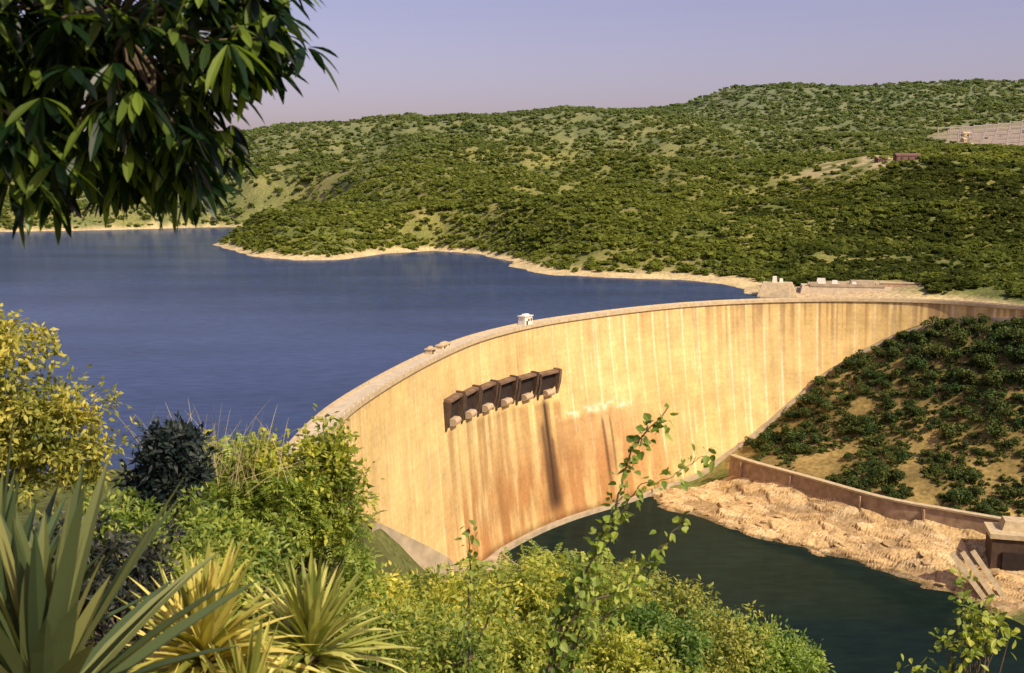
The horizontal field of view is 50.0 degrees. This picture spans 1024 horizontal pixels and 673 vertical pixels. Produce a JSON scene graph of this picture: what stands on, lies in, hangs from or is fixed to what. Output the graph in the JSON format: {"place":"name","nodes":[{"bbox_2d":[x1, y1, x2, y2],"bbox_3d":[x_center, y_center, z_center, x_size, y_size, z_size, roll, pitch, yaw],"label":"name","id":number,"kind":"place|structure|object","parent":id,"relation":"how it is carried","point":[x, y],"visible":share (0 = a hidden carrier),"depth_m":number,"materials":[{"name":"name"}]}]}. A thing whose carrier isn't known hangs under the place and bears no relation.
{"place":"outdoors","nodes":[
{"label":"outdoors","id":0,"kind":"place"},
{"bbox_2d":[0,227,794,475],"bbox_3d":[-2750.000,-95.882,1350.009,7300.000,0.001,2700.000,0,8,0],"label":"lake water","id":1,"kind":"structure","parent":0,"point":[198,320],"depth_m":807.55,"materials":[{"name":"blue liquid"}]},
{"bbox_2d":[0,81,1023,672],"bbox_3d":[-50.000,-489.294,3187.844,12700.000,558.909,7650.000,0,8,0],"label":"terrain","id":2,"kind":"structure","parent":0,"point":[820,465],"depth_m":1394.46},
{"bbox_2d":[0,303,141,527],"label":"tree","id":3,"kind":"object","parent":2,"relation":"on","point":[51,448],"visible":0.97,"depth_m":12.17,"materials":[{"name":"yellow plant"}]},
{"bbox_2d":[0,408,167,655],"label":"agave plant","id":4,"kind":"object","parent":2,"relation":"on","point":[8,504],"visible":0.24,"depth_m":4.80,"materials":[{"name":"green plant"}]},
{"bbox_2d":[32,504,191,663],"bbox_3d":[-3.079,2.201,8.110,1.673,1.900,1.278,0,8,0],"label":"shrub","id":5,"kind":"object","parent":2,"relation":"on","point":[142,571],"visible":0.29,"depth_m":7.94,"materials":[{"name":"green plant"}]},
{"bbox_2d":[0,454,262,672],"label":"agave plant","id":6,"kind":"object","parent":2,"relation":"on","point":[43,629],"visible":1,"depth_m":4.17,"materials":[{"name":"green plant"}]},
{"bbox_2d":[109,411,223,551],"bbox_3d":[-3.580,2.396,11.560,1.240,3.268,1.223,0,8,0],"label":"shrub","id":7,"kind":"object","parent":2,"relation":"on","point":[169,458],"visible":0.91,"depth_m":11.10,"materials":[{"name":"green plant"}]},
{"bbox_2d":[0,0,339,248],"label":"tree","id":8,"kind":"object","parent":2,"relation":"on","point":[61,61],"visible":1,"depth_m":3.98,"materials":[{"name":"green plant"}]},
{"bbox_2d":[108,556,255,671],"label":"yucca plant","id":9,"kind":"object","parent":2,"relation":"on","point":[140,633],"visible":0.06,"depth_m":5.90,"materials":[{"name":"plant"}]},
{"bbox_2d":[65,478,304,612],"bbox_3d":[-3.230,2.580,10.907,2.390,2.417,1.406,0,8,0],"label":"shrub","id":10,"kind":"object","parent":2,"relation":"on","point":[137,516],"visible":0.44,"depth_m":10.71,"materials":[{"name":"green plant"}]},
{"bbox_2d":[116,397,301,488],"bbox_3d":[-3.799,1.293,13.299,2.028,1.163,1.761,2,8,16],"label":"dry grass tuft","id":11,"kind":"object","parent":2,"relation":"on","point":[216,471],"visible":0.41,"depth_m":13.42,"materials":[{"name":"plant"}]},
{"bbox_2d":[127,534,323,672],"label":"yucca plant","id":12,"kind":"object","parent":2,"relation":"on","point":[202,634],"visible":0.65,"depth_m":5.01,"materials":[{"name":"yellow plant"}]},
{"bbox_2d":[192,395,319,496],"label":"dry grass tuft","id":13,"kind":"object","parent":2,"relation":"on","point":[244,472],"visible":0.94,"depth_m":13.54,"materials":[{"name":"plant"}]},
{"bbox_2d":[189,610,328,672],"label":"yucca plant","id":14,"kind":"object","parent":2,"relation":"on","point":[255,657],"visible":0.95,"depth_m":4.84,"materials":[{"name":"yellow plant"}]},
{"bbox_2d":[193,430,384,628],"bbox_3d":[-3.132,3.317,14.518,2.962,4.193,1.844,0,8,0],"label":"shrub","id":15,"kind":"object","parent":2,"relation":"on","point":[248,507],"visible":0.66,"depth_m":14.01,"materials":[{"name":"green plant"}]},
{"bbox_2d":[195,449,390,640],"bbox_3d":[-3.270,3.956,15.707,3.131,4.634,1.812,0,8,0],"label":"shrub","id":16,"kind":"object","parent":2,"relation":"on","point":[356,562],"visible":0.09,"depth_m":15.46,"materials":[{"name":"green plant"}]},
{"bbox_2d":[203,403,385,589],"bbox_3d":[-2.835,3.176,14.482,2.424,4.612,1.352,0,8,0],"label":"shrub","id":17,"kind":"object","parent":2,"relation":"on","point":[327,449],"visible":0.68,"depth_m":14.19,"materials":[{"name":"green plant"}]},
{"bbox_2d":[238,547,415,672],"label":"yucca plant","id":18,"kind":"object","parent":2,"relation":"on","point":[313,610],"visible":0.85,"depth_m":5.32,"materials":[{"name":"green plant"}]},
{"bbox_2d":[120,511,547,672],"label":"shrub","id":19,"kind":"object","parent":2,"relation":"on","point":[457,660],"visible":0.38,"depth_m":9.97,"materials":[{"name":"green plant"}]},
{"bbox_2d":[349,558,588,672],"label":"shrub","id":20,"kind":"object","parent":2,"relation":"on","point":[532,597],"visible":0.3,"depth_m":18.29,"materials":[{"name":"green plant"}]},
{"bbox_2d":[454,520,506,672],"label":"climbing plant","id":21,"kind":"object","parent":2,"relation":"on","point":[474,565],"visible":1,"depth_m":7.86,"materials":[{"name":"green plant"}]},
{"bbox_2d":[0,78,1023,298],"bbox_3d":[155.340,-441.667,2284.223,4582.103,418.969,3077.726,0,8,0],"label":"forest","id":22,"kind":"object","parent":2,"relation":"on","point":[931,276],"visible":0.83,"depth_m":1620.90,"materials":[{"name":"green plant"}]},
{"bbox_2d":[382,588,698,672],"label":"shrub","id":23,"kind":"object","parent":2,"relation":"on","point":[615,649],"visible":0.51,"depth_m":13.62,"materials":[{"name":"green plant"}]},
{"bbox_2d":[442,539,657,668],"bbox_3d":[0.556,5.805,19.833,4.275,4.176,2.656,0,8,0],"label":"shrub","id":24,"kind":"object","parent":2,"relation":"on","point":[534,561],"visible":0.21,"depth_m":19.65,"materials":[{"name":"green plant"}]},
{"bbox_2d":[538,403,715,672],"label":"climbing plant","id":25,"kind":"object","parent":2,"relation":"on","point":[567,640],"visible":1,"depth_m":7.26,"materials":[{"name":"green plant"}]},
{"bbox_2d":[286,297,1023,580],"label":"dam","id":26,"kind":"structure","parent":2,"relation":"on","point":[510,437],"depth_m":710.05,"materials":[{"name":"concrete"}]},
{"bbox_2d":[424,346,435,354],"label":"gatehouse","id":27,"kind":"object","parent":26,"relation":"on","point":[430,350],"visible":1,"depth_m":565.44,"materials":[{"name":"concrete"}]},
{"bbox_2d":[435,341,451,349],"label":"gatehouse","id":28,"kind":"object","parent":26,"relation":"on","point":[442,345],"visible":1,"depth_m":585.34,"materials":[{"name":"concrete"}]},
{"bbox_2d":[517,313,533,325],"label":"gatehouse","id":29,"kind":"object","parent":26,"relation":"on","point":[524,319],"visible":0.93,"depth_m":679.63,"materials":[{"name":"white paint"}]},
{"bbox_2d":[599,595,718,672],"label":"shrub","id":30,"kind":"object","parent":2,"relation":"on","point":[644,620],"visible":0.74,"depth_m":18.73,"materials":[{"name":"green plant"}]},
{"bbox_2d":[568,548,776,672],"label":"shrub","id":31,"kind":"object","parent":2,"relation":"on","point":[729,648],"visible":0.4,"depth_m":20.85,"materials":[{"name":"green plant"}]},
{"bbox_2d":[758,429,780,442],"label":"tree","id":32,"kind":"object","parent":2,"relation":"on","point":[768,434],"visible":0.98,"depth_m":782.01,"materials":[{"name":"green plant"}]},
{"bbox_2d":[710,602,835,672],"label":"shrub","id":33,"kind":"object","parent":2,"relation":"on","point":[787,656],"visible":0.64,"depth_m":21.85,"materials":[{"name":"green plant"}]},
{"bbox_2d":[779,422,800,436],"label":"tree","id":34,"kind":"object","parent":2,"relation":"on","point":[788,431],"visible":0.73,"depth_m":776.33,"materials":[{"name":"green plant"}]},
{"bbox_2d":[786,443,803,452],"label":"tree","id":35,"kind":"object","parent":2,"relation":"on","point":[794,448],"visible":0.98,"depth_m":746.76,"materials":[{"name":"green plant"}]},
{"bbox_2d":[788,432,819,443],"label":"tree","id":36,"kind":"object","parent":2,"relation":"on","point":[801,436],"visible":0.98,"depth_m":759.39,"materials":[{"name":"green plant"}]},
{"bbox_2d":[799,407,811,417],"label":"tree","id":37,"kind":"object","parent":2,"relation":"on","point":[804,412],"visible":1,"depth_m":794.07,"materials":[{"name":"green plant"}]},
{"bbox_2d":[795,392,819,404],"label":"tree","id":38,"kind":"object","parent":2,"relation":"on","point":[807,398],"visible":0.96,"depth_m":804.59,"materials":[{"name":"green plant"}]},
{"bbox_2d":[757,276,891,297],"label":"intake block","id":39,"kind":"structure","parent":2,"relation":"on","point":[775,288],"depth_m":911.18,"materials":[{"name":"concrete"}]},
{"bbox_2d":[820,400,835,410],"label":"tree","id":40,"kind":"object","parent":2,"relation":"on","point":[828,405],"visible":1,"depth_m":784.00,"materials":[{"name":"green plant"}]},
{"bbox_2d":[652,476,1023,613],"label":"rock ground","id":41,"kind":"structure","parent":2,"relation":"on","point":[810,531],"depth_m":647.52,"materials":[{"name":"beige stone"}]},
{"bbox_2d":[728,454,1000,534],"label":"retaining wall","id":42,"kind":"structure","parent":41,"relation":"on","point":[882,505],"depth_m":663.01,"materials":[{"name":"concrete"}]},
{"bbox_2d":[950,552,985,599],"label":"concrete beam","id":43,"kind":"structure","parent":41,"relation":"on","point":[965,572],"depth_m":570.71,"materials":[{"name":"beige concrete"}]},
{"bbox_2d":[960,551,996,597],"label":"concrete beam","id":44,"kind":"structure","parent":41,"relation":"on","point":[977,573],"depth_m":569.93,"materials":[{"name":"beige concrete"}]},
{"bbox_2d":[971,549,1006,596],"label":"concrete beam","id":45,"kind":"structure","parent":41,"relation":"on","point":[989,575],"depth_m":568.66,"materials":[{"name":"beige concrete"}]},
{"bbox_2d":[984,516,1023,570],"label":"outlet building","id":46,"kind":"structure","parent":41,"relation":"on","point":[1004,544],"depth_m":587.82,"materials":[{"name":"concrete"}]},
{"bbox_2d":[837,420,851,434],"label":"tree","id":47,"kind":"object","parent":2,"relation":"on","point":[845,430],"visible":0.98,"depth_m":755.43,"materials":[{"name":"green plant"}]},
{"bbox_2d":[839,412,857,423],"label":"tree","id":48,"kind":"object","parent":2,"relation":"on","point":[848,417],"visible":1,"depth_m":760.31,"materials":[{"name":"green plant"}]},
{"bbox_2d":[844,474,857,486],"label":"tree","id":49,"kind":"object","parent":2,"relation":"on","point":[852,482],"visible":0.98,"depth_m":679.93,"materials":[{"name":"green plant"}]},
{"bbox_2d":[849,424,865,434],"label":"tree","id":50,"kind":"object","parent":2,"relation":"on","point":[857,428],"visible":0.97,"depth_m":746.06,"materials":[{"name":"green plant"}]},
{"bbox_2d":[849,349,866,360],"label":"tree","id":51,"kind":"object","parent":2,"relation":"on","point":[862,354],"visible":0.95,"depth_m":813.62,"materials":[{"name":"green plant"}]},
{"bbox_2d":[856,477,872,487],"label":"tree","id":52,"kind":"object","parent":2,"relation":"on","point":[863,481],"visible":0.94,"depth_m":679.98,"materials":[{"name":"green plant"}]},
{"bbox_2d":[858,354,876,365],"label":"tree","id":53,"kind":"object","parent":2,"relation":"on","point":[869,360],"visible":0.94,"depth_m":804.78,"materials":[{"name":"green plant"}]},
{"bbox_2d":[858,414,877,425],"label":"tree","id":54,"kind":"object","parent":2,"relation":"on","point":[864,421],"visible":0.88,"depth_m":748.25,"materials":[{"name":"green plant"}]},
{"bbox_2d":[862,423,876,434],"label":"tree","id":55,"kind":"object","parent":2,"relation":"on","point":[868,427],"visible":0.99,"depth_m":742.66,"materials":[{"name":"green plant"}]},
{"bbox_2d":[862,370,878,378],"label":"tree","id":56,"kind":"object","parent":2,"relation":"on","point":[868,373],"visible":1,"depth_m":791.17,"materials":[{"name":"green plant"}]},
{"bbox_2d":[862,432,888,445],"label":"tree","id":57,"kind":"object","parent":2,"relation":"on","point":[876,438],"visible":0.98,"depth_m":729.12,"materials":[{"name":"green plant"}]},
{"bbox_2d":[868,468,892,485],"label":"tree","id":58,"kind":"object","parent":2,"relation":"on","point":[880,476],"visible":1,"depth_m":675.74,"materials":[{"name":"green plant"}]},
{"bbox_2d":[752,317,1023,516],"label":"scrub","id":59,"kind":"object","parent":2,"relation":"on","point":[973,349],"visible":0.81,"depth_m":740.87,"materials":[{"name":"green plant"}]},
{"bbox_2d":[881,395,896,408],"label":"tree","id":60,"kind":"object","parent":2,"relation":"on","point":[888,401],"visible":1,"depth_m":757.56,"materials":[{"name":"green plant"}]},
{"bbox_2d":[881,409,900,422],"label":"tree","id":61,"kind":"object","parent":2,"relation":"on","point":[890,416],"visible":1,"depth_m":744.41,"materials":[{"name":"green plant"}]},
{"bbox_2d":[882,346,900,357],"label":"tree","id":62,"kind":"object","parent":2,"relation":"on","point":[893,351],"visible":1,"depth_m":796.88,"materials":[{"name":"green plant"}]},
{"bbox_2d":[886,487,900,497],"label":"tree","id":63,"kind":"object","parent":2,"relation":"on","point":[892,493],"visible":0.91,"depth_m":661.60,"materials":[{"name":"green plant"}]},
{"bbox_2d":[886,468,906,481],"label":"tree","id":64,"kind":"object","parent":2,"relation":"on","point":[897,475],"visible":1,"depth_m":672.85,"materials":[{"name":"green plant"}]},
{"bbox_2d":[879,282,923,287],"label":"boundary wall","id":65,"kind":"structure","parent":2,"relation":"on","point":[894,284],"depth_m":907.95,"materials":[{"name":"concrete"}]},
{"bbox_2d":[896,451,911,462],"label":"tree","id":66,"kind":"object","parent":2,"relation":"on","point":[902,457],"visible":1,"depth_m":695.38,"materials":[{"name":"green plant"}]},
{"bbox_2d":[892,153,921,160],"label":"house","id":67,"kind":"structure","parent":2,"relation":"on","point":[905,156],"depth_m":1707.51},
{"bbox_2d":[903,356,930,368],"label":"tree","id":68,"kind":"object","parent":2,"relation":"on","point":[917,362],"visible":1,"depth_m":774.38,"materials":[{"name":"green plant"}]},
{"bbox_2d":[912,330,926,343],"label":"tree","id":69,"kind":"object","parent":2,"relation":"on","point":[919,335],"visible":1,"depth_m":795.50,"materials":[{"name":"green plant"}]},
{"bbox_2d":[921,369,938,384],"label":"tree","id":70,"kind":"object","parent":2,"relation":"on","point":[925,375],"visible":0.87,"depth_m":761.45,"materials":[{"name":"green plant"}]},
{"bbox_2d":[920,316,948,328],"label":"tree","id":71,"kind":"object","parent":2,"relation":"on","point":[939,322],"visible":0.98,"depth_m":799.33,"materials":[{"name":"green plant"}]},
{"bbox_2d":[927,460,942,473],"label":"tree","id":72,"kind":"object","parent":2,"relation":"on","point":[936,468],"visible":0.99,"depth_m":680.17,"materials":[{"name":"green plant"}]},
{"bbox_2d":[926,379,943,392],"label":"tree","id":73,"kind":"object","parent":2,"relation":"on","point":[933,387],"visible":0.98,"depth_m":751.19,"materials":[{"name":"green plant"}]},
{"bbox_2d":[922,342,952,359],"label":"tree","id":74,"kind":"object","parent":2,"relation":"on","point":[943,350],"visible":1,"depth_m":771.92,"materials":[{"name":"green plant"}]},
{"bbox_2d":[928,369,948,380],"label":"tree","id":75,"kind":"object","parent":2,"relation":"on","point":[936,374],"visible":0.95,"depth_m":755.82,"materials":[{"name":"green plant"}]},
{"bbox_2d":[939,468,960,477],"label":"tree","id":76,"kind":"object","parent":2,"relation":"on","point":[957,472],"visible":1,"depth_m":667.82,"materials":[{"name":"green plant"}]},
{"bbox_2d":[940,375,961,393],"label":"tree","id":77,"kind":"object","parent":2,"relation":"on","point":[953,385],"visible":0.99,"depth_m":741.67,"materials":[{"name":"green plant"}]},
{"bbox_2d":[939,422,964,437],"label":"tree","id":78,"kind":"object","parent":2,"relation":"on","point":[951,430],"visible":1,"depth_m":702.75,"materials":[{"name":"green plant"}]},
{"bbox_2d":[948,367,964,378],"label":"tree","id":79,"kind":"object","parent":2,"relation":"on","point":[954,372],"visible":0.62,"depth_m":750.89,"materials":[{"name":"green plant"}]},
{"bbox_2d":[943,322,970,337],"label":"tree","id":80,"kind":"object","parent":2,"relation":"on","point":[957,330],"visible":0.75,"depth_m":782.32,"materials":[{"name":"green plant"}]},
{"bbox_2d":[894,567,1021,672],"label":"shrub","id":81,"kind":"object","parent":2,"relation":"on","point":[987,634],"visible":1,"depth_m":9.66,"materials":[{"name":"green plant"}]},
{"bbox_2d":[948,332,967,344],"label":"tree","id":82,"kind":"object","parent":2,"relation":"on","point":[961,339],"visible":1,"depth_m":770.58,"materials":[{"name":"green plant"}]},
{"bbox_2d":[949,486,978,506],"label":"tree","id":83,"kind":"object","parent":2,"relation":"on","point":[963,494],"visible":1,"depth_m":638.70,"materials":[{"name":"green plant"}]},
{"bbox_2d":[953,405,977,418],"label":"tree","id":84,"kind":"object","parent":2,"relation":"on","point":[963,411],"visible":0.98,"depth_m":713.59,"materials":[{"name":"green plant"}]},
{"bbox_2d":[958,368,977,380],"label":"tree","id":85,"kind":"object","parent":2,"relation":"on","point":[970,375],"visible":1,"depth_m":737.12,"materials":[{"name":"green plant"}]},
{"bbox_2d":[956,315,980,323],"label":"tree","id":86,"kind":"object","parent":2,"relation":"on","point":[966,319],"visible":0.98,"depth_m":788.70,"materials":[{"name":"green plant"}]},
{"bbox_2d":[958,471,981,482],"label":"tree","id":87,"kind":"object","parent":2,"relation":"on","point":[970,476],"visible":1,"depth_m":660.81,"materials":[{"name":"green plant"}]},
{"bbox_2d":[966,386,981,396],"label":"tree","id":88,"kind":"object","parent":2,"relation":"on","point":[973,389],"visible":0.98,"depth_m":724.39,"materials":[{"name":"green plant"}]},
{"bbox_2d":[967,414,986,423],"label":"tree","id":89,"kind":"object","parent":2,"relation":"on","point":[975,417],"visible":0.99,"depth_m":705.48,"materials":[{"name":"green plant"}]},
{"bbox_2d":[969,486,985,495],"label":"tree","id":90,"kind":"object","parent":2,"relation":"on","point":[977,490],"visible":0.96,"depth_m":647.69,"materials":[{"name":"green plant"}]},
{"bbox_2d":[967,322,992,335],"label":"tree","id":91,"kind":"object","parent":2,"relation":"on","point":[978,327],"visible":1,"depth_m":774.32,"materials":[{"name":"green plant"}]},
{"bbox_2d":[937,120,1023,145],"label":"switchyard","id":92,"kind":"object","parent":2,"relation":"on","point":[984,132],"visible":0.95,"depth_m":2461.91,"materials":[{"name":"grey metal"}]},
{"bbox_2d":[976,354,997,368],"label":"tree","id":93,"kind":"object","parent":2,"relation":"on","point":[985,361],"visible":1,"depth_m":739.10,"materials":[{"name":"green plant"}]},
{"bbox_2d":[974,339,1000,352],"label":"tree","id":94,"kind":"object","parent":2,"relation":"on","point":[994,346],"visible":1,"depth_m":750.14,"materials":[{"name":"green plant"}]},
{"bbox_2d":[980,504,994,513],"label":"tree","id":95,"kind":"object","parent":2,"relation":"on","point":[986,508],"visible":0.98,"depth_m":624.61,"materials":[{"name":"green plant"}]},
{"bbox_2d":[983,370,1002,386],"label":"tree","id":96,"kind":"object","parent":2,"relation":"on","point":[992,376],"visible":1,"depth_m":719.58,"materials":[{"name":"green plant"}]},
{"bbox_2d":[981,389,1006,400],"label":"tree","id":97,"kind":"object","parent":2,"relation":"on","point":[988,394],"visible":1,"depth_m":711.39,"materials":[{"name":"green plant"}]},
{"bbox_2d":[987,498,1003,507],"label":"tree","id":98,"kind":"object","parent":2,"relation":"on","point":[993,502],"visible":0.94,"depth_m":633.00,"materials":[{"name":"green plant"}]},
{"bbox_2d":[986,397,1009,408],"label":"tree","id":99,"kind":"object","parent":2,"relation":"on","point":[1002,403],"visible":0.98,"depth_m":703.85,"materials":[{"name":"green plant"}]},
{"bbox_2d":[984,416,1013,438],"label":"tree","id":100,"kind":"object","parent":2,"relation":"on","point":[992,428],"visible":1,"depth_m":686.30,"materials":[{"name":"green plant"}]},
{"bbox_2d":[995,486,1017,499],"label":"tree","id":101,"kind":"object","parent":2,"relation":"on","point":[1006,492],"visible":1,"depth_m":639.11,"materials":[{"name":"green plant"}]},
{"bbox_2d":[996,407,1019,417],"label":"tree","id":102,"kind":"object","parent":2,"relation":"on","point":[1007,412],"visible":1,"depth_m":696.01,"materials":[{"name":"green plant"}]},
{"bbox_2d":[995,325,1023,341],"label":"tree","id":103,"kind":"object","parent":2,"relation":"on","point":[1016,332],"visible":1,"depth_m":746.55,"materials":[{"name":"green plant"}]},
{"bbox_2d":[1000,436,1021,447],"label":"tree","id":104,"kind":"object","parent":2,"relation":"on","point":[1011,443],"visible":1,"depth_m":675.92,"materials":[{"name":"green plant"}]},
{"bbox_2d":[1002,344,1023,362],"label":"tree","id":105,"kind":"object","parent":2,"relation":"on","point":[1010,349],"visible":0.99,"depth_m":730.42,"materials":[{"name":"green plant"}]},
{"bbox_2d":[1013,364,1023,380],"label":"tree","id":106,"kind":"object","parent":2,"relation":"on","point":[1018,374],"visible":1,"depth_m":710.65,"materials":[{"name":"green plant"}]},
{"bbox_2d":[18,0,1023,130],"label":"sky","id":107,"kind":"structure","parent":0,"point":[425,57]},
{"bbox_2d":[505,497,1023,672],"bbox_3d":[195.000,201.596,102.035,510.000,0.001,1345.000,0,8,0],"label":"river water","id":108,"kind":"structure","parent":0,"point":[856,616],"depth_m":577.70,"materials":[{"name":"green liquid"}]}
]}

